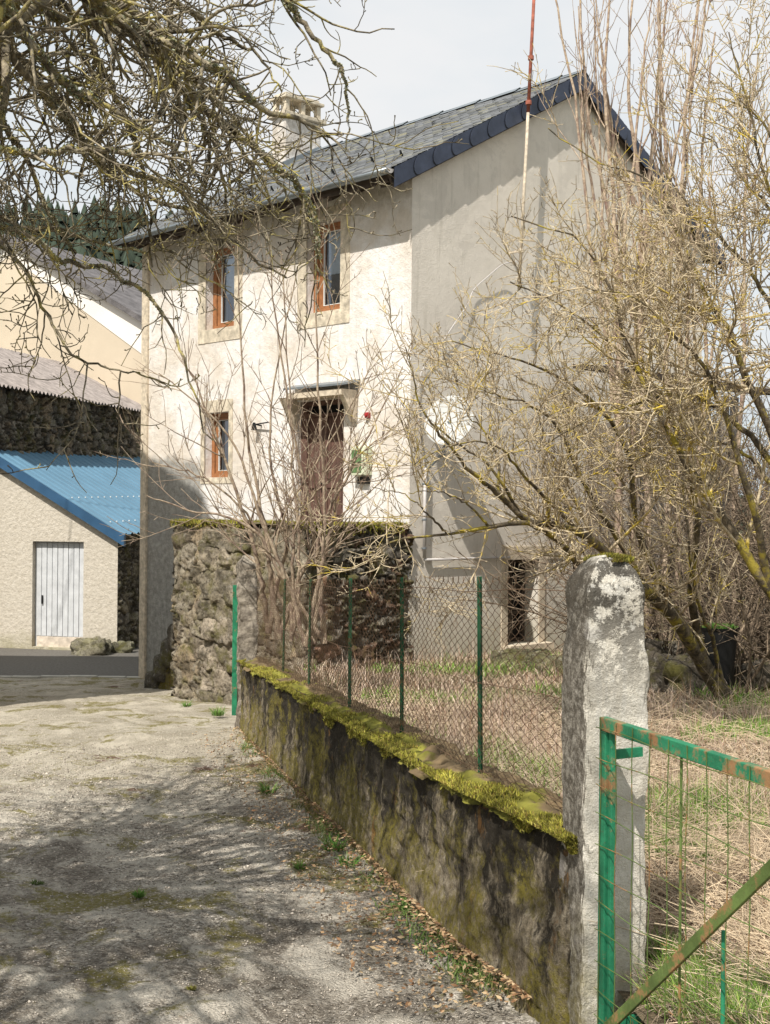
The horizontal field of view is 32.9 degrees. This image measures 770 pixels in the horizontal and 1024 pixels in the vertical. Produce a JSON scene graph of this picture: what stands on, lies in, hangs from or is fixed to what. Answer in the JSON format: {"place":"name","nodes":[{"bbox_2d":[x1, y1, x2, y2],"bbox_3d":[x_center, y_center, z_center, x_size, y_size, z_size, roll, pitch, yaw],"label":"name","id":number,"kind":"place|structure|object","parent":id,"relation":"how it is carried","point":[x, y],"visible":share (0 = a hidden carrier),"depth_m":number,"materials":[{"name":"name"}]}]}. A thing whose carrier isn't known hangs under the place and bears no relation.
{"place":"outdoors","nodes":[
{"label":"outdoors","id":0,"kind":"place"},
{"bbox_2d":[0,677,539,1023],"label":"lane","id":1,"kind":"structure","parent":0,"point":[75,712],"depth_m":6.52,"materials":[{"name":"grey gravel"}]},
{"bbox_2d":[30,879,44,885],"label":"weed","id":2,"kind":"object","parent":1,"relation":"on","point":[35,883],"visible":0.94,"depth_m":6.59,"materials":[{"name":"green plant"}]},
{"bbox_2d":[0,675,139,678],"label":"kerb","id":3,"kind":"structure","parent":1,"relation":"on","point":[35,677],"depth_m":22.71,"materials":[{"name":"concrete"}]},
{"bbox_2d":[129,889,146,897],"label":"weed","id":4,"kind":"object","parent":1,"relation":"on","point":[140,894],"visible":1,"depth_m":6.39,"materials":[{"name":"green plant"}]},
{"bbox_2d":[144,624,174,689],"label":"stone steps","id":5,"kind":"structure","parent":1,"relation":"on","point":[159,676],"depth_m":20.64,"materials":[{"name":"stone"}]},
{"bbox_2d":[180,700,192,706],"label":"weed","id":6,"kind":"object","parent":1,"relation":"on","point":[185,705],"visible":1,"depth_m":17.20,"materials":[{"name":"green plant"}]},
{"bbox_2d":[184,984,196,990],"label":"weed","id":7,"kind":"object","parent":1,"relation":"on","point":[191,988],"visible":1,"depth_m":4.89,"materials":[{"name":"green plant"}]},
{"bbox_2d":[210,706,225,715],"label":"weed","id":8,"kind":"object","parent":1,"relation":"on","point":[218,712],"visible":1,"depth_m":15.97,"materials":[{"name":"green plant"}]},
{"bbox_2d":[195,527,251,704],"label":"stone pier","id":9,"kind":"structure","parent":1,"relation":"on","point":[218,558],"depth_m":17.92,"materials":[{"name":"grey stone"}]},
{"bbox_2d":[0,0,466,492],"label":"apple tree","id":10,"kind":"object","parent":1,"relation":"on","point":[159,45],"visible":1,"depth_m":5.67,"materials":[{"name":"brown plant"}]},
{"bbox_2d":[234,554,258,729],"bbox_3d":[-1.502,1.522,14.081,0.273,2.130,0.270,0,0,-11],"label":"gate post","id":11,"kind":"object","parent":1,"relation":"on","point":[247,606],"visible":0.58,"depth_m":13.98,"materials":[{"name":"stone"}]},
{"bbox_2d":[232,585,237,714],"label":"garden gate","id":12,"kind":"structure","parent":11,"relation":"attached to","point":[234,656],"depth_m":14.00,"materials":[{"name":"green metal"}]},
{"bbox_2d":[258,780,280,793],"bbox_3d":[-0.873,2.061,9.810,0.256,0.102,0.226,1,0,0],"label":"weed","id":13,"kind":"object","parent":1,"relation":"on","point":[263,788],"visible":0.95,"depth_m":9.80,"materials":[{"name":"green plant"}]},
{"bbox_2d":[170,518,414,700],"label":"stone terrace","id":14,"kind":"structure","parent":1,"relation":"on","point":[186,664],"depth_m":17.61,"materials":[{"name":"stone"}]},
{"bbox_2d":[290,859,306,869],"bbox_3d":[-0.463,1.913,7.110,0.132,0.058,0.130,1,0,0],"label":"weed","id":15,"kind":"object","parent":1,"relation":"on","point":[297,865],"visible":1,"depth_m":7.09,"materials":[{"name":"green plant"}]},
{"bbox_2d":[315,831,350,851],"bbox_3d":[-0.294,1.919,7.597,0.263,0.112,0.275,0,0,22],"label":"weed","id":16,"kind":"object","parent":1,"relation":"on","point":[334,843],"visible":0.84,"depth_m":7.60,"materials":[{"name":"green plant"}]},
{"bbox_2d":[330,850,363,866],"bbox_3d":[-0.210,1.904,7.213,0.241,0.094,0.232,0,0,31],"label":"weed","id":17,"kind":"object","parent":1,"relation":"on","point":[342,861],"visible":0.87,"depth_m":7.19,"materials":[{"name":"green plant"}]},
{"bbox_2d":[192,726,531,1012],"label":"leaf litter","id":18,"kind":"object","parent":1,"relation":"on","point":[490,968],"visible":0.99,"depth_m":5.96,"materials":[{"name":"brown plant"}]},
{"bbox_2d":[224,731,513,1000],"bbox_3d":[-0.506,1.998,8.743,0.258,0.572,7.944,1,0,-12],"label":"wall foot grass","id":19,"kind":"structure","parent":1,"relation":"on","point":[421,929],"depth_m":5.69,"materials":[{"name":"green plant"}]},
{"bbox_2d":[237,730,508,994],"bbox_3d":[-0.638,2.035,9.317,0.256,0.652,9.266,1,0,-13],"label":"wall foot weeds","id":20,"kind":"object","parent":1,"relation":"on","point":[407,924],"depth_m":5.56,"materials":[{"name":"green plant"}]},
{"bbox_2d":[392,897,410,909],"bbox_3d":[0.108,1.854,6.205,0.190,0.069,0.126,1,0,0],"label":"weed","id":21,"kind":"object","parent":1,"relation":"on","point":[402,903],"visible":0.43,"depth_m":6.20,"materials":[{"name":"green plant"}]},
{"bbox_2d":[236,656,577,1023],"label":"garden wall","id":22,"kind":"structure","parent":1,"relation":"on","point":[402,808],"depth_m":5.79,"materials":[{"name":"concrete"}]},
{"bbox_2d":[256,576,568,808],"bbox_3d":[-0.332,0.902,9.195,0.089,1.385,9.652,1,0,-12],"label":"wire fence","id":23,"kind":"object","parent":22,"relation":"on","point":[479,645],"visible":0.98,"depth_m":7.10,"materials":[{"name":"metal"}]},
{"bbox_2d":[451,954,474,972],"bbox_3d":[0.337,1.787,5.197,0.172,0.080,0.167,0,0,-35],"label":"weed","id":24,"kind":"object","parent":1,"relation":"on","point":[462,962],"visible":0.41,"depth_m":5.20,"materials":[{"name":"green plant"}]},
{"bbox_2d":[0,609,764,676],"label":"street","id":25,"kind":"structure","parent":0,"point":[27,662],"depth_m":24.96,"materials":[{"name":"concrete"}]},
{"bbox_2d":[0,450,139,649],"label":"garage","id":26,"kind":"structure","parent":25,"relation":"on","point":[61,591],"depth_m":27.50,"materials":[{"name":"paint"}]},
{"bbox_2d":[35,541,83,646],"bbox_3d":[-6.840,1.760,27.442,1.178,2.260,0.088,0,0,14],"label":"door","id":27,"kind":"structure","parent":26,"relation":"in","point":[59,565],"depth_m":27.45,"materials":[{"name":"grey paint"}]},
{"bbox_2d":[0,348,140,622],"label":"stone barn","id":28,"kind":"structure","parent":25,"relation":"on","point":[20,408],"depth_m":31.16,"materials":[{"name":"grey stone"}]},
{"bbox_2d":[0,234,141,404],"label":"buff house","id":29,"kind":"structure","parent":25,"relation":"on","point":[114,322],"depth_m":36.59,"materials":[{"name":"beige paint"}]},
{"bbox_2d":[69,636,112,655],"bbox_3d":[-6.003,2.821,26.521,0.865,0.574,0.585,1,0,0],"label":"boulder","id":30,"kind":"object","parent":25,"relation":"on","point":[97,646],"visible":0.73,"depth_m":26.34,"materials":[{"name":"stone"}]},
{"bbox_2d":[111,641,134,652],"bbox_3d":[-5.426,2.850,26.944,0.491,0.391,0.366,1,0,0],"label":"boulder","id":31,"kind":"object","parent":25,"relation":"on","point":[123,647],"visible":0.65,"depth_m":26.82,"materials":[{"name":"grey stone"}]},
{"bbox_2d":[108,69,725,678],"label":"village house","id":32,"kind":"structure","parent":25,"relation":"on","point":[450,197],"depth_m":19.70,"materials":[{"name":"paint"}]},
{"bbox_2d":[212,413,228,476],"bbox_3d":[-2.418,-1.091,21.541,0.659,1.060,0.660,0,0,-44],"label":"window","id":33,"kind":"structure","parent":32,"relation":"in","point":[216,460],"depth_m":21.48,"materials":[{"name":"brown wood"}]},
{"bbox_2d":[213,246,234,328],"bbox_3d":[-2.464,-3.657,21.392,0.761,1.330,0.775,0,0,0],"label":"window","id":34,"kind":"structure","parent":32,"relation":"in","point":[218,301],"depth_m":21.48,"materials":[{"name":"brown wood"}]},
{"bbox_2d":[251,422,267,429],"bbox_3d":[-1.915,-1.337,20.280,0.417,0.120,0.145,1,0,40],"label":"wall lamp","id":35,"kind":"object","parent":32,"relation":"attached to","point":[254,424],"visible":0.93,"depth_m":20.33,"materials":[{"name":"black plastic"}]},
{"bbox_2d":[301,399,343,521],"bbox_3d":[-0.866,-0.728,19.496,0.830,1.880,0.860,0,0,0],"label":"door","id":36,"kind":"structure","parent":32,"relation":"in","point":[308,406],"depth_m":19.54,"materials":[{"name":"brown wood"}]},
{"bbox_2d":[314,221,340,312],"bbox_3d":[-0.698,-3.641,19.546,0.754,1.330,0.768,0,0,0],"label":"window","id":37,"kind":"structure","parent":32,"relation":"in","point":[328,250],"depth_m":19.61,"materials":[{"name":"brown wood"}]},
{"bbox_2d":[351,446,371,483],"bbox_3d":[-0.342,-0.668,18.610,0.147,0.530,0.310,1,0,-44],"label":"potted plant","id":38,"kind":"object","parent":32,"relation":"attached to","point":[354,472],"visible":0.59,"depth_m":18.54,"materials":[{"name":"green plant"}]},
{"bbox_2d":[364,412,370,417],"bbox_3d":[-0.258,-1.382,18.581,0.075,0.080,0.080,1,0,-44],"label":"doorbell","id":39,"kind":"object","parent":32,"relation":"attached to","point":[366,414],"visible":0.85,"depth_m":18.56,"materials":[{"name":"red plastic"}]},
{"bbox_2d":[424,396,473,468],"bbox_3d":[0.788,-1.104,17.928,0.609,1.017,0.759,0,0,-32],"label":"satellite dish","id":40,"kind":"object","parent":32,"relation":"attached to","point":[444,409],"visible":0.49,"depth_m":17.94,"materials":[{"name":"metal"}]},
{"bbox_2d":[421,468,510,560],"bbox_3d":[1.189,0.039,18.760,1.840,1.297,0.079,1,0,-44],"label":"drain pipe","id":41,"kind":"object","parent":32,"relation":"attached to","point":[424,547],"visible":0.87,"depth_m":18.13,"materials":[{"name":"grey plastic"}]},
{"bbox_2d":[417,261,517,466],"bbox_3d":[1.179,-2.163,18.688,1.922,3.108,0.101,0,0,-39],"label":"cable","id":42,"kind":"object","parent":32,"relation":"attached to","point":[452,327],"visible":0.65,"depth_m":18.55,"materials":[{"name":"grey plastic"}]},
{"bbox_2d":[508,560,524,641],"bbox_3d":[1.882,1.351,19.886,0.562,1.270,0.548,0,0,0],"label":"window","id":43,"kind":"structure","parent":32,"relation":"in","point":[514,612],"depth_m":20.05,"materials":[{"name":"black glass"}]},
{"bbox_2d":[509,0,534,289],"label":"antenna mast","id":44,"kind":"object","parent":32,"relation":"attached to","point":[528,100],"visible":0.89,"depth_m":19.30,"materials":[{"name":"white metal"}]},
{"bbox_2d":[0,0,769,497],"label":"sky","id":45,"kind":"structure","parent":0,"point":[439,55],"materials":[{"name":"white"}]},
{"bbox_2d":[287,631,769,1023],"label":"garden ground","id":46,"kind":"structure","parent":0,"point":[642,1011],"depth_m":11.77,"materials":[{"name":"plant"}]},
{"bbox_2d":[94,139,464,646],"bbox_3d":[-1.194,-1.083,12.852,3.984,4.844,1.951,0,0,12],"label":"lilac shrub","id":47,"kind":"object","parent":46,"relation":"on","point":[267,544],"visible":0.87,"depth_m":12.93,"materials":[{"name":"brown plant"}]},
{"bbox_2d":[490,648,549,666],"bbox_3d":[1.763,1.959,16.990,0.801,0.373,0.544,1,0,0],"label":"mossy stone","id":48,"kind":"object","parent":46,"relation":"on","point":[514,651],"visible":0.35,"depth_m":16.87,"materials":[{"name":"grey stone"}]},
{"bbox_2d":[271,186,769,702],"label":"garden tree","id":49,"kind":"object","parent":46,"relation":"on","point":[659,598],"visible":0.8,"depth_m":11.02,"materials":[{"name":"beige plant"}]},
{"bbox_2d":[509,659,531,669],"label":"mossy stone","id":50,"kind":"object","parent":46,"relation":"on","point":[518,663],"visible":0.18,"depth_m":16.59,"materials":[{"name":"grey stone"}]},
{"bbox_2d":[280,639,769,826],"bbox_3d":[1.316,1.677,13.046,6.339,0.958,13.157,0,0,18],"label":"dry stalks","id":51,"kind":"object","parent":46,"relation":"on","point":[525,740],"visible":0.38,"depth_m":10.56,"materials":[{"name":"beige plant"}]},
{"bbox_2d":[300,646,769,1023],"bbox_3d":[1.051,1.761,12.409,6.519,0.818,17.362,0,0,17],"label":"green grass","id":52,"kind":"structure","parent":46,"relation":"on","point":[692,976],"depth_m":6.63,"materials":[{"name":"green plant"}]},
{"bbox_2d":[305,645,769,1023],"bbox_3d":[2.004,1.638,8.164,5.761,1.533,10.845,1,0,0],"label":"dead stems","id":53,"kind":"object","parent":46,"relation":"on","point":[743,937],"visible":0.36,"depth_m":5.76,"materials":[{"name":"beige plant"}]},
{"bbox_2d":[530,653,561,674],"bbox_3d":[2.161,1.987,16.592,0.719,0.370,0.476,1,0,0],"label":"mossy stone","id":54,"kind":"object","parent":46,"relation":"on","point":[546,661],"visible":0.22,"depth_m":16.43,"materials":[{"name":"grey stone"}]},
{"bbox_2d":[533,663,562,675],"bbox_3d":[2.112,2.022,16.412,0.505,0.246,0.327,1,0,0],"label":"mossy stone","id":55,"kind":"object","parent":46,"relation":"on","point":[538,666],"visible":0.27,"depth_m":16.29,"materials":[{"name":"grey stone"}]},
{"bbox_2d":[529,0,635,552],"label":"sapling","id":56,"kind":"object","parent":46,"relation":"on","point":[585,96],"visible":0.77,"depth_m":15.06,"materials":[{"name":"brown plant"}]},
{"bbox_2d":[555,0,633,550],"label":"sapling","id":57,"kind":"object","parent":46,"relation":"on","point":[580,140],"visible":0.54,"depth_m":15.57,"materials":[{"name":"brown plant"}]},
{"bbox_2d":[421,327,769,694],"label":"bramble thicket","id":58,"kind":"object","parent":46,"relation":"on","point":[753,623],"visible":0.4,"depth_m":15.17,"materials":[{"name":"brown plant"}]},
{"bbox_2d":[559,552,649,1023],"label":"gate pillar","id":59,"kind":"structure","parent":46,"relation":"on","point":[606,672],"depth_m":4.28,"materials":[{"name":"concrete"}]},
{"bbox_2d":[594,716,769,1023],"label":"green gate","id":60,"kind":"structure","parent":59,"relation":"attached to","point":[610,730],"depth_m":3.80,"materials":[{"name":"metal"}]},
{"bbox_2d":[468,0,769,599],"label":"garden tree","id":61,"kind":"object","parent":46,"relation":"on","point":[700,481],"visible":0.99,"depth_m":9.58,"materials":[{"name":"beige plant"}]},
{"bbox_2d":[580,0,678,560],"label":"sapling","id":62,"kind":"object","parent":46,"relation":"on","point":[632,197],"visible":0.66,"depth_m":15.36,"materials":[{"name":"brown plant"}]},
{"bbox_2d":[587,0,690,552],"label":"sapling","id":63,"kind":"object","parent":46,"relation":"on","point":[614,219],"visible":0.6,"depth_m":14.97,"materials":[{"name":"brown plant"}]},
{"bbox_2d":[605,0,724,637],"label":"sapling","id":64,"kind":"object","parent":46,"relation":"on","point":[648,175],"visible":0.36,"depth_m":15.17,"materials":[{"name":"brown plant"}]},
{"bbox_2d":[645,637,687,655],"bbox_3d":[3.075,1.789,14.996,0.933,0.713,0.628,1,0,0],"label":"mossy stone","id":65,"kind":"object","parent":46,"relation":"on","point":[655,644],"visible":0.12,"depth_m":14.75,"materials":[{"name":"grey stone"}]},
{"bbox_2d":[632,0,706,635],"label":"sapling","id":66,"kind":"object","parent":46,"relation":"on","point":[666,162],"visible":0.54,"depth_m":15.77,"materials":[{"name":"brown plant"}]},
{"bbox_2d":[607,0,732,634],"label":"sapling","id":67,"kind":"object","parent":46,"relation":"on","point":[664,569],"visible":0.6,"depth_m":15.56,"materials":[{"name":"brown plant"}]},
{"bbox_2d":[646,649,693,692],"bbox_3d":[3.096,1.809,14.379,0.896,0.598,0.594,1,0,0],"label":"mossy stone","id":68,"kind":"object","parent":46,"relation":"on","point":[657,661],"visible":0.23,"depth_m":14.14,"materials":[{"name":"grey stone"}]},
{"bbox_2d":[573,364,769,635],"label":"board shed","id":69,"kind":"structure","parent":46,"relation":"on","point":[661,376],"depth_m":18.06,"materials":[{"name":"brown wood"}]},
{"bbox_2d":[643,0,716,621],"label":"sapling","id":70,"kind":"object","parent":46,"relation":"on","point":[691,237],"visible":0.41,"depth_m":15.98,"materials":[{"name":"brown plant"}]},
{"bbox_2d":[663,658,707,694],"bbox_3d":[3.364,1.836,14.192,0.780,0.494,0.534,1,0,0],"label":"mossy stone","id":71,"kind":"object","parent":46,"relation":"on","point":[673,667],"visible":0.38,"depth_m":13.99,"materials":[{"name":"stone"}]},
{"bbox_2d":[672,116,760,611],"bbox_3d":[3.881,-1.300,15.542,0.984,6.785,0.748,1,0,0],"label":"sapling","id":72,"kind":"object","parent":46,"relation":"on","point":[711,352],"visible":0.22,"depth_m":15.48,"materials":[{"name":"brown plant"}]},
{"bbox_2d":[701,623,739,695],"bbox_3d":[3.589,1.599,14.000,0.428,0.858,0.428,1,0,38],"label":"plastic tub","id":73,"kind":"object","parent":46,"relation":"on","point":[727,652],"visible":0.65,"depth_m":13.85,"materials":[{"name":"plastic"}]},
{"bbox_2d":[701,1,769,661],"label":"sapling","id":74,"kind":"object","parent":46,"relation":"on","point":[741,396],"visible":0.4,"depth_m":15.98,"materials":[{"name":"brown plant"}]},
{"bbox_2d":[733,658,769,691],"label":"mossy stone","id":75,"kind":"object","parent":46,"relation":"on","point":[759,683],"visible":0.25,"depth_m":14.31,"materials":[{"name":"grey stone"}]},
{"bbox_3d":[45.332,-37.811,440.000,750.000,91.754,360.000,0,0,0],"label":"hill","id":76,"kind":"structure","parent":0,"visible":0},
{"bbox_2d":[0,194,173,269],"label":"forest","id":77,"kind":"object","parent":76,"relation":"on","point":[133,255],"visible":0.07,"depth_m":374.29,"materials":[{"name":"plant"}]},
{"bbox_3d":[-9.871,-3.336,17.150,7.300,12.900,5.900,0,0,0],"label":"neighbour house","id":78,"kind":"object","parent":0,"visible":0},
{"bbox_2d":[42,162,138,197],"bbox_3d":[-8.149,-7.569,25.985,1.489,0.828,14.475,0,0,21],"label":"overhead wire","id":79,"kind":"object","parent":78,"relation":"attached to","point":[93,181],"visible":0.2,"depth_m":29.55,"materials":[{"name":"black plastic"}]}
]}

